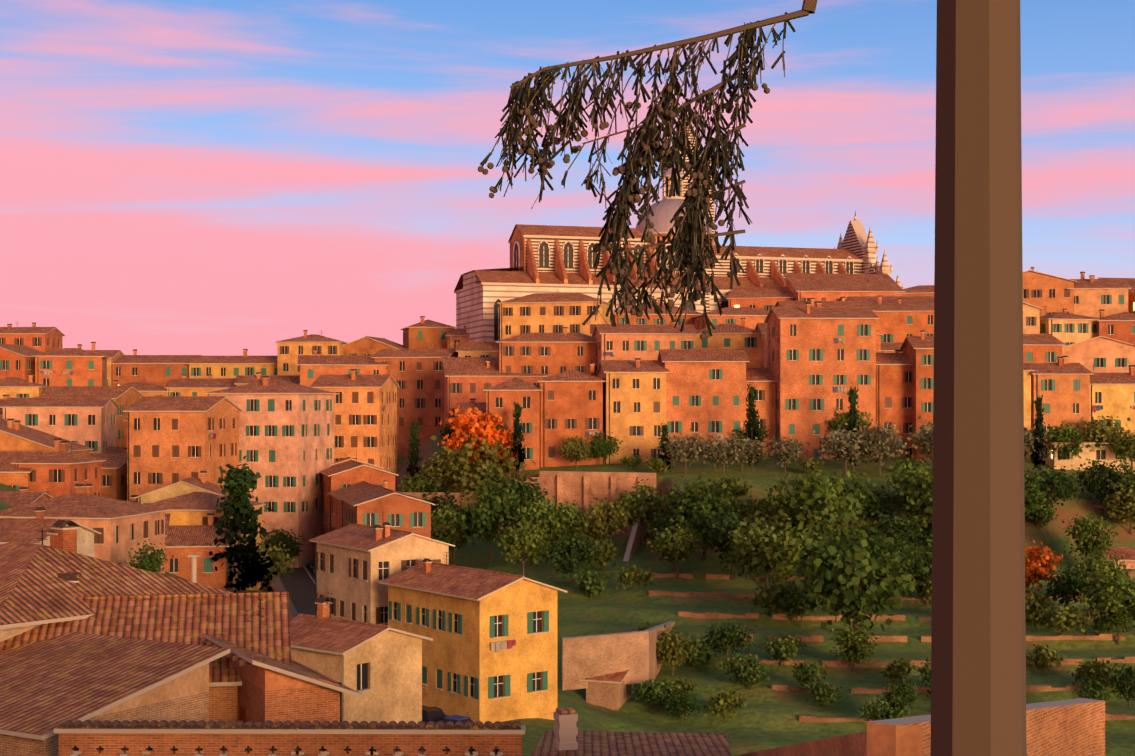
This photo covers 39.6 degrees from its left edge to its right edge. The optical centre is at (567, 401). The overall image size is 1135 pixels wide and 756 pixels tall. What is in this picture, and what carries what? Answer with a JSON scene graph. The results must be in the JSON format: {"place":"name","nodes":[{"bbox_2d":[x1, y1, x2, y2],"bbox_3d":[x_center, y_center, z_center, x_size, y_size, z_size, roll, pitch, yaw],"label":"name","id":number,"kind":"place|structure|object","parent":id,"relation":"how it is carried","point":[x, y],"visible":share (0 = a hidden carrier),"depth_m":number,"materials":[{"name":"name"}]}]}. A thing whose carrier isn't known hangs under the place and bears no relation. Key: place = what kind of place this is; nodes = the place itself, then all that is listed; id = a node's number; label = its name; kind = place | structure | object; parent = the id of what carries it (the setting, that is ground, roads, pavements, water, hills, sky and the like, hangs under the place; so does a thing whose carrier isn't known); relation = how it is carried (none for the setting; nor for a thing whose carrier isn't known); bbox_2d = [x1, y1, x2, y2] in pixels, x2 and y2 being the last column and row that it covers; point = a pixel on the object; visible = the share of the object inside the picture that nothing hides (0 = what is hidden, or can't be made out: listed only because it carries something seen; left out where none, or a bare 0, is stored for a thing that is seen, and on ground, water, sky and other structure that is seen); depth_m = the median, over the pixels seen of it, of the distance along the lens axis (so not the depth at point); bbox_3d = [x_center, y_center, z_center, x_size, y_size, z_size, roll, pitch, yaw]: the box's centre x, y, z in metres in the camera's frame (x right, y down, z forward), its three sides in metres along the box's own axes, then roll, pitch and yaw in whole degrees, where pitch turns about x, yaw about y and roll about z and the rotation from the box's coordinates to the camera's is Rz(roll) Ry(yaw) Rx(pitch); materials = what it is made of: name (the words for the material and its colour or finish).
{"place":"outdoors","nodes":[
{"label":"outdoors","id":0,"kind":"place"},
{"bbox_2d":[270,565,427,707],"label":"street","id":1,"kind":"structure","parent":0,"point":[298,584],"depth_m":203.28,"materials":[{"name":"grey asphalt"}]},
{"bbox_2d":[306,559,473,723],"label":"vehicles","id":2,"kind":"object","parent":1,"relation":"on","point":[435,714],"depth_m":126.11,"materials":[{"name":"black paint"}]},
{"bbox_2d":[0,429,1134,755],"bbox_3d":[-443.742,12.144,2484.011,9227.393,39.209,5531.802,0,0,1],"label":"ground","id":3,"kind":"structure","parent":0,"point":[766,717],"depth_m":177.55,"materials":[{"name":"green plant"}]},
{"bbox_2d":[125,538,173,572],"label":"broad tree","id":4,"kind":"object","parent":3,"relation":"on","point":[154,563],"visible":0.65,"depth_m":157.69,"materials":[{"name":"green plant"}]},
{"bbox_2d":[207,456,277,592],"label":"conifer tree","id":5,"kind":"object","parent":3,"relation":"on","point":[238,486],"visible":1,"depth_m":180.00,"materials":[{"name":"green plant"}]},
{"bbox_2d":[242,540,294,591],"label":"broad tree","id":6,"kind":"object","parent":3,"relation":"on","point":[279,559],"visible":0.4,"depth_m":193.25,"materials":[{"name":"green plant"}]},
{"bbox_2d":[263,528,303,567],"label":"dark tree","id":7,"kind":"object","parent":3,"relation":"on","point":[280,537],"visible":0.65,"depth_m":223.02,"materials":[{"name":"green plant"}]},
{"bbox_2d":[0,520,730,755],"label":"roofs","id":8,"kind":"structure","parent":3,"relation":"on","point":[99,657],"depth_m":53.03,"materials":[{"name":"tile"}]},
{"bbox_2d":[405,416,422,491],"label":"conifer tree","id":9,"kind":"object","parent":3,"relation":"on","point":[413,453],"visible":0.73,"depth_m":244.39,"materials":[{"name":"green plant"}]},
{"bbox_2d":[396,470,439,491],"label":"broad tree","id":10,"kind":"object","parent":3,"relation":"on","point":[417,485],"visible":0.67,"depth_m":238.09,"materials":[{"name":"green plant"}]},
{"bbox_2d":[419,481,464,518],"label":"dark tree","id":11,"kind":"object","parent":3,"relation":"on","point":[444,502],"visible":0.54,"depth_m":235.33,"materials":[{"name":"green plant"}]},
{"bbox_2d":[417,449,468,487],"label":"broad tree","id":12,"kind":"object","parent":3,"relation":"on","point":[441,477],"visible":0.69,"depth_m":236.54,"materials":[{"name":"green plant"}]},
{"bbox_2d":[431,502,486,563],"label":"broad tree","id":13,"kind":"object","parent":3,"relation":"on","point":[455,532],"visible":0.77,"depth_m":216.39,"materials":[{"name":"green plant"}]},
{"bbox_2d":[439,407,507,460],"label":"orange tree","id":14,"kind":"object","parent":3,"relation":"on","point":[463,423],"visible":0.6,"depth_m":237.11,"materials":[{"name":"brown plant"}]},
{"bbox_2d":[430,426,536,497],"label":"broad tree","id":15,"kind":"object","parent":3,"relation":"on","point":[467,472],"visible":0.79,"depth_m":234.68,"materials":[{"name":"green plant"}]},
{"bbox_2d":[454,469,526,560],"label":"broad tree","id":16,"kind":"object","parent":3,"relation":"on","point":[486,521],"visible":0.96,"depth_m":214.43,"materials":[{"name":"green plant"}]},
{"bbox_2d":[475,428,521,464],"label":"orange tree","id":17,"kind":"object","parent":3,"relation":"on","point":[504,440],"visible":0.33,"depth_m":237.87,"materials":[{"name":"brown plant"}]},
{"bbox_2d":[480,475,548,531],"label":"dark tree","id":18,"kind":"object","parent":3,"relation":"on","point":[522,488],"visible":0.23,"depth_m":229.03,"materials":[{"name":"green plant"}]},
{"bbox_2d":[508,400,526,477],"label":"conifer tree","id":19,"kind":"object","parent":3,"relation":"on","point":[517,437],"visible":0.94,"depth_m":235.87,"materials":[{"name":"green plant"}]},
{"bbox_2d":[493,517,551,575],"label":"broad tree","id":20,"kind":"object","parent":3,"relation":"on","point":[522,545],"visible":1,"depth_m":198.17,"materials":[{"name":"green plant"}]},
{"bbox_2d":[501,493,571,566],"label":"broad tree","id":21,"kind":"object","parent":3,"relation":"on","point":[543,512],"visible":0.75,"depth_m":208.31,"materials":[{"name":"green plant"}]},
{"bbox_2d":[532,497,589,548],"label":"broad tree","id":22,"kind":"object","parent":3,"relation":"on","point":[568,514],"visible":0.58,"depth_m":212.63,"materials":[{"name":"green plant"}]},
{"bbox_2d":[0,267,1134,590],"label":"town","id":23,"kind":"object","parent":3,"relation":"on","point":[800,353],"visible":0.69,"depth_m":247.14,"materials":[{"name":"paint"}]},
{"bbox_2d":[0,369,1134,755],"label":"buildings","id":24,"kind":"structure","parent":3,"relation":"on","point":[406,621],"depth_m":150.27,"materials":[{"name":"paint"}]},
{"bbox_2d":[543,533,603,584],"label":"dark tree","id":25,"kind":"object","parent":3,"relation":"on","point":[569,553],"visible":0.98,"depth_m":197.98,"materials":[{"name":"green plant"}]},
{"bbox_2d":[557,435,594,468],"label":"broad tree","id":26,"kind":"object","parent":3,"relation":"on","point":[578,448],"visible":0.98,"depth_m":237.46,"materials":[{"name":"green plant"}]},
{"bbox_2d":[563,569,610,597],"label":"bush","id":27,"kind":"object","parent":3,"relation":"on","point":[589,586],"visible":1,"depth_m":191.67,"materials":[{"name":"green plant"}]},
{"bbox_2d":[570,493,631,553],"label":"broad tree","id":28,"kind":"object","parent":3,"relation":"on","point":[600,526],"visible":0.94,"depth_m":214.61,"materials":[{"name":"green plant"}]},
{"bbox_2d":[586,538,617,568],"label":"bush","id":29,"kind":"object","parent":3,"relation":"on","point":[608,552],"visible":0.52,"depth_m":204.09,"materials":[{"name":"green plant"}]},
{"bbox_2d":[585,429,623,465],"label":"broad tree","id":30,"kind":"object","parent":3,"relation":"on","point":[601,448],"visible":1,"depth_m":238.56,"materials":[{"name":"green plant"}]},
{"bbox_2d":[612,562,654,591],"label":"bush","id":31,"kind":"object","parent":3,"relation":"on","point":[625,576],"visible":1,"depth_m":191.62,"materials":[{"name":"green plant"}]},
{"bbox_2d":[608,479,666,544],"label":"broad tree","id":32,"kind":"object","parent":3,"relation":"on","point":[629,500],"visible":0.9,"depth_m":218.43,"materials":[{"name":"green plant"}]},
{"bbox_2d":[635,676,678,707],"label":"bush","id":33,"kind":"object","parent":3,"relation":"on","point":[662,688],"visible":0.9,"depth_m":148.50,"materials":[{"name":"green plant"}]},
{"bbox_2d":[642,512,686,544],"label":"dark tree","id":34,"kind":"object","parent":3,"relation":"on","point":[662,524],"visible":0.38,"depth_m":208.81,"materials":[{"name":"green plant"}]},
{"bbox_2d":[642,520,712,577],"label":"broad tree","id":35,"kind":"object","parent":3,"relation":"on","point":[683,547],"visible":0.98,"depth_m":198.42,"materials":[{"name":"green plant"}]},
{"bbox_2d":[454,98,903,341],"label":"cathedral","id":36,"kind":"structure","parent":3,"relation":"on","point":[551,259],"depth_m":314.27,"materials":[{"name":"stone"}]},
{"bbox_2d":[656,626,701,675],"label":"broad tree","id":37,"kind":"object","parent":3,"relation":"on","point":[677,654],"visible":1,"depth_m":158.44,"materials":[{"name":"green plant"}]},
{"bbox_2d":[660,691,700,723],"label":"dark tree","id":38,"kind":"object","parent":3,"relation":"on","point":[680,706],"visible":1,"depth_m":145.90,"materials":[{"name":"green plant"}]},
{"bbox_2d":[656,476,706,520],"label":"broad tree","id":39,"kind":"object","parent":3,"relation":"on","point":[675,504],"visible":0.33,"depth_m":211.67,"materials":[{"name":"green plant"}]},
{"bbox_2d":[656,428,710,472],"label":"olive tree","id":40,"kind":"object","parent":3,"relation":"on","point":[680,451],"visible":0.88,"depth_m":229.40,"materials":[{"name":"green plant"}]},
{"bbox_2d":[674,635,722,666],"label":"bush","id":41,"kind":"object","parent":3,"relation":"on","point":[703,653],"visible":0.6,"depth_m":161.87,"materials":[{"name":"green plant"}]},
{"bbox_2d":[668,471,750,560],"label":"broad tree","id":42,"kind":"object","parent":3,"relation":"on","point":[697,512],"visible":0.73,"depth_m":205.01,"materials":[{"name":"green plant"}]},
{"bbox_2d":[700,689,746,718],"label":"bush","id":43,"kind":"object","parent":3,"relation":"on","point":[723,702],"visible":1,"depth_m":145.78,"materials":[{"name":"green plant"}]},
{"bbox_2d":[699,432,748,474],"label":"olive tree","id":44,"kind":"object","parent":3,"relation":"on","point":[716,450],"visible":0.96,"depth_m":227.80,"materials":[{"name":"green plant"}]},
{"bbox_2d":[701,619,756,662],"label":"dark tree","id":45,"kind":"object","parent":3,"relation":"on","point":[732,636],"visible":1,"depth_m":161.66,"materials":[{"name":"green plant"}]},
{"bbox_2d":[706,475,752,503],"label":"bush","id":46,"kind":"object","parent":3,"relation":"on","point":[730,484],"visible":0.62,"depth_m":216.35,"materials":[{"name":"green plant"}]},
{"bbox_2d":[699,510,764,578],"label":"dark tree","id":47,"kind":"object","parent":3,"relation":"on","point":[715,527],"visible":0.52,"depth_m":196.70,"materials":[{"name":"green plant"}]},
{"bbox_2d":[722,495,760,517],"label":"bush","id":48,"kind":"object","parent":3,"relation":"on","point":[747,511],"visible":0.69,"depth_m":212.73,"materials":[{"name":"green plant"}]},
{"bbox_2d":[716,652,773,685],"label":"bush","id":49,"kind":"object","parent":3,"relation":"on","point":[734,664],"visible":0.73,"depth_m":154.59,"materials":[{"name":"green plant"}]},
{"bbox_2d":[721,432,770,471],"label":"olive tree","id":50,"kind":"object","parent":3,"relation":"on","point":[752,450],"visible":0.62,"depth_m":229.98,"materials":[{"name":"green plant"}]},
{"bbox_2d":[729,665,769,689],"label":"bush","id":51,"kind":"object","parent":3,"relation":"on","point":[747,675],"visible":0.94,"depth_m":153.08,"materials":[{"name":"green plant"}]},
{"bbox_2d":[478,0,1026,755],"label":"branches","id":52,"kind":"object","parent":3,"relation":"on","point":[978,608],"visible":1,"depth_m":6.49,"materials":[{"name":"brown plant"}]},
{"bbox_2d":[743,384,762,469],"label":"conifer tree","id":53,"kind":"object","parent":3,"relation":"on","point":[751,396],"visible":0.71,"depth_m":231.90,"materials":[{"name":"green plant"}]},
{"bbox_2d":[719,510,812,589],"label":"broad tree","id":54,"kind":"object","parent":3,"relation":"on","point":[765,552],"visible":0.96,"depth_m":184.48,"materials":[{"name":"green plant"}]},
{"bbox_2d":[744,579,790,617],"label":"bush","id":55,"kind":"object","parent":3,"relation":"on","point":[763,598],"visible":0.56,"depth_m":177.65,"materials":[{"name":"green plant"}]},
{"bbox_2d":[763,636,803,664],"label":"bush","id":56,"kind":"object","parent":3,"relation":"on","point":[778,651],"visible":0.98,"depth_m":160.45,"materials":[{"name":"green plant"}]},
{"bbox_2d":[759,436,816,472],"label":"olive tree","id":57,"kind":"object","parent":3,"relation":"on","point":[793,451],"visible":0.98,"depth_m":228.92,"materials":[{"name":"green plant"}]},
{"bbox_2d":[777,573,822,627],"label":"broad tree","id":58,"kind":"object","parent":3,"relation":"on","point":[800,593],"visible":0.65,"depth_m":175.62,"materials":[{"name":"green plant"}]},
{"bbox_2d":[789,659,835,686],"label":"bush","id":59,"kind":"object","parent":3,"relation":"on","point":[809,673],"visible":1,"depth_m":152.12,"materials":[{"name":"green plant"}]},
{"bbox_2d":[756,463,875,576],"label":"broad tree","id":60,"kind":"object","parent":3,"relation":"on","point":[823,498],"visible":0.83,"depth_m":192.94,"materials":[{"name":"green plant"}]},
{"bbox_2d":[795,679,844,707],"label":"bush","id":61,"kind":"object","parent":3,"relation":"on","point":[824,692],"visible":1,"depth_m":148.16,"materials":[{"name":"green plant"}]},
{"bbox_2d":[813,423,876,474],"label":"olive tree","id":62,"kind":"object","parent":3,"relation":"on","point":[842,446],"visible":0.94,"depth_m":226.31,"materials":[{"name":"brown plant"}]},
{"bbox_2d":[825,408,875,458],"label":"broad tree","id":63,"kind":"object","parent":3,"relation":"on","point":[836,423],"visible":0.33,"depth_m":238.70,"materials":[{"name":"green plant"}]},
{"bbox_2d":[844,382,860,469],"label":"conifer tree","id":64,"kind":"object","parent":3,"relation":"on","point":[853,416],"visible":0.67,"depth_m":230.85,"materials":[{"name":"green plant"}]},
{"bbox_2d":[827,622,880,671],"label":"broad tree","id":65,"kind":"object","parent":3,"relation":"on","point":[855,638],"visible":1,"depth_m":158.88,"materials":[{"name":"green plant"}]},
{"bbox_2d":[829,467,881,534],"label":"broad tree","id":66,"kind":"object","parent":3,"relation":"on","point":[863,502],"visible":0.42,"depth_m":208.15,"materials":[{"name":"green plant"}]},
{"bbox_2d":[790,498,928,646],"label":"broad tree","id":67,"kind":"object","parent":3,"relation":"on","point":[828,570],"visible":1,"depth_m":160.40,"materials":[{"name":"green plant"}]},
{"bbox_2d":[852,418,910,475],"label":"olive tree","id":68,"kind":"object","parent":3,"relation":"on","point":[881,445],"visible":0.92,"depth_m":225.36,"materials":[{"name":"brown plant"}]},
{"bbox_2d":[864,495,899,521],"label":"bush","id":69,"kind":"object","parent":3,"relation":"on","point":[883,509],"visible":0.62,"depth_m":210.50,"materials":[{"name":"green plant"}]},
{"bbox_2d":[633,571,1134,722],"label":"terrace walls","id":70,"kind":"structure","parent":3,"relation":"on","point":[923,689],"depth_m":169.60,"materials":[{"name":"stone"}]},
{"bbox_2d":[857,694,916,720],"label":"bush","id":71,"kind":"object","parent":3,"relation":"on","point":[889,711],"visible":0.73,"depth_m":142.24,"materials":[{"name":"green plant"}]},
{"bbox_2d":[856,511,925,555],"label":"dark tree","id":72,"kind":"object","parent":3,"relation":"on","point":[902,528],"visible":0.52,"depth_m":198.51,"materials":[{"name":"green plant"}]},
{"bbox_2d":[874,657,915,683],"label":"bush","id":73,"kind":"object","parent":3,"relation":"on","point":[899,669],"visible":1,"depth_m":153.67,"materials":[{"name":"green plant"}]},
{"bbox_2d":[882,683,916,711],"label":"dark tree","id":74,"kind":"object","parent":3,"relation":"on","point":[903,701],"visible":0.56,"depth_m":143.30,"materials":[{"name":"green plant"}]},
{"bbox_2d":[880,461,932,523],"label":"broad tree","id":75,"kind":"object","parent":3,"relation":"on","point":[901,480],"visible":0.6,"depth_m":209.26,"materials":[{"name":"green plant"}]},
{"bbox_2d":[896,467,932,539],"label":"broad tree","id":76,"kind":"object","parent":3,"relation":"on","point":[922,502],"visible":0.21,"depth_m":202.16,"materials":[{"name":"green plant"}]},
{"bbox_2d":[900,532,931,605],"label":"broad tree","id":77,"kind":"object","parent":3,"relation":"on","point":[922,575],"visible":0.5,"depth_m":184.91,"materials":[{"name":"green plant"}]},
{"bbox_2d":[907,416,932,465],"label":"olive tree","id":78,"kind":"object","parent":3,"relation":"on","point":[926,439],"visible":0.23,"depth_m":227.56,"materials":[{"name":"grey plant"}]},
{"bbox_2d":[1031,390,1047,474],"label":"conifer tree","id":79,"kind":"object","parent":3,"relation":"on","point":[1039,430],"visible":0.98,"depth_m":230.46,"materials":[{"name":"green plant"}]},
{"bbox_2d":[1024,470,1054,515],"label":"broad tree","id":80,"kind":"object","parent":3,"relation":"on","point":[1029,490],"visible":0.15,"depth_m":209.06,"materials":[{"name":"green plant"}]},
{"bbox_2d":[1025,592,1055,622],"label":"bush","id":81,"kind":"object","parent":3,"relation":"on","point":[1045,605],"visible":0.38,"depth_m":176.64,"materials":[{"name":"green plant"}]},
{"bbox_2d":[1025,504,1057,528],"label":"bush","id":82,"kind":"object","parent":3,"relation":"on","point":[1040,518],"visible":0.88,"depth_m":211.97,"materials":[{"name":"green plant"}]},
{"bbox_2d":[1025,540,1062,590],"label":"autumn tree","id":83,"kind":"object","parent":3,"relation":"on","point":[1035,566],"visible":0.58,"depth_m":185.57,"materials":[{"name":"orange plant"}]},
{"bbox_2d":[1026,643,1066,668],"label":"bush","id":84,"kind":"object","parent":3,"relation":"on","point":[1045,657],"visible":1,"depth_m":159.84,"materials":[{"name":"green plant"}]},
{"bbox_2d":[1027,464,1081,521],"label":"dark tree","id":85,"kind":"object","parent":3,"relation":"on","point":[1049,478],"visible":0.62,"depth_m":213.02,"materials":[{"name":"green plant"}]},
{"bbox_2d":[1033,602,1091,635],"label":"bush","id":86,"kind":"object","parent":3,"relation":"on","point":[1074,621],"visible":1,"depth_m":170.34,"materials":[{"name":"green plant"}]},
{"bbox_2d":[1040,420,1091,459],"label":"broad tree","id":87,"kind":"object","parent":3,"relation":"on","point":[1065,435],"visible":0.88,"depth_m":235.96,"materials":[{"name":"green plant"}]},
{"bbox_2d":[1044,563,1092,609],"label":"dark tree","id":88,"kind":"object","parent":3,"relation":"on","point":[1073,580],"visible":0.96,"depth_m":178.80,"materials":[{"name":"green plant"}]},
{"bbox_2d":[1058,511,1119,559],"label":"broad tree","id":89,"kind":"object","parent":3,"relation":"on","point":[1087,529],"visible":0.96,"depth_m":201.74,"materials":[{"name":"green plant"}]},
{"bbox_2d":[1072,675,1114,705],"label":"broad tree","id":90,"kind":"object","parent":3,"relation":"on","point":[1098,693],"visible":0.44,"depth_m":143.50,"materials":[{"name":"green plant"}]},
{"bbox_2d":[1066,656,1122,684],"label":"bush","id":91,"kind":"object","parent":3,"relation":"on","point":[1087,668],"visible":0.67,"depth_m":152.79,"materials":[{"name":"green plant"}]},
{"bbox_2d":[1071,458,1126,509],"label":"dark tree","id":92,"kind":"object","parent":3,"relation":"on","point":[1092,481],"visible":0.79,"depth_m":218.95,"materials":[{"name":"green plant"}]},
{"bbox_2d":[1069,548,1132,595],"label":"broad tree","id":93,"kind":"object","parent":3,"relation":"on","point":[1107,570],"visible":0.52,"depth_m":180.24,"materials":[{"name":"green plant"}]},
{"bbox_2d":[1072,411,1131,453],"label":"broad tree","id":94,"kind":"object","parent":3,"relation":"on","point":[1095,430],"visible":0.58,"depth_m":237.45,"materials":[{"name":"green plant"}]},
{"bbox_2d":[1072,570,1134,644],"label":"broad tree","id":95,"kind":"object","parent":3,"relation":"on","point":[1104,600],"visible":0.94,"depth_m":169.85,"materials":[{"name":"green plant"}]},
{"bbox_2d":[1075,667,1132,693],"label":"bush","id":96,"kind":"object","parent":3,"relation":"on","point":[1102,676],"visible":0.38,"depth_m":151.71,"materials":[{"name":"green plant"}]},
{"bbox_2d":[1088,453,1134,519],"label":"broad tree","id":97,"kind":"object","parent":3,"relation":"on","point":[1127,481],"visible":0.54,"depth_m":216.63,"materials":[{"name":"green plant"}]},
{"bbox_2d":[1096,485,1134,534],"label":"broad tree","id":98,"kind":"object","parent":3,"relation":"on","point":[1126,512],"visible":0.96,"depth_m":214.97,"materials":[{"name":"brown plant"}]},
{"bbox_2d":[1103,429,1134,469],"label":"broad tree","id":99,"kind":"object","parent":3,"relation":"on","point":[1120,447],"visible":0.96,"depth_m":234.60,"materials":[{"name":"green plant"}]},
{"bbox_2d":[1104,662,1134,708],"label":"dark tree","id":100,"kind":"object","parent":3,"relation":"on","point":[1127,680],"visible":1,"depth_m":147.62,"materials":[{"name":"green plant"}]},
{"bbox_2d":[0,0,1134,355],"label":"sky","id":101,"kind":"structure","parent":0,"point":[178,177],"materials":[{"name":"pink"}]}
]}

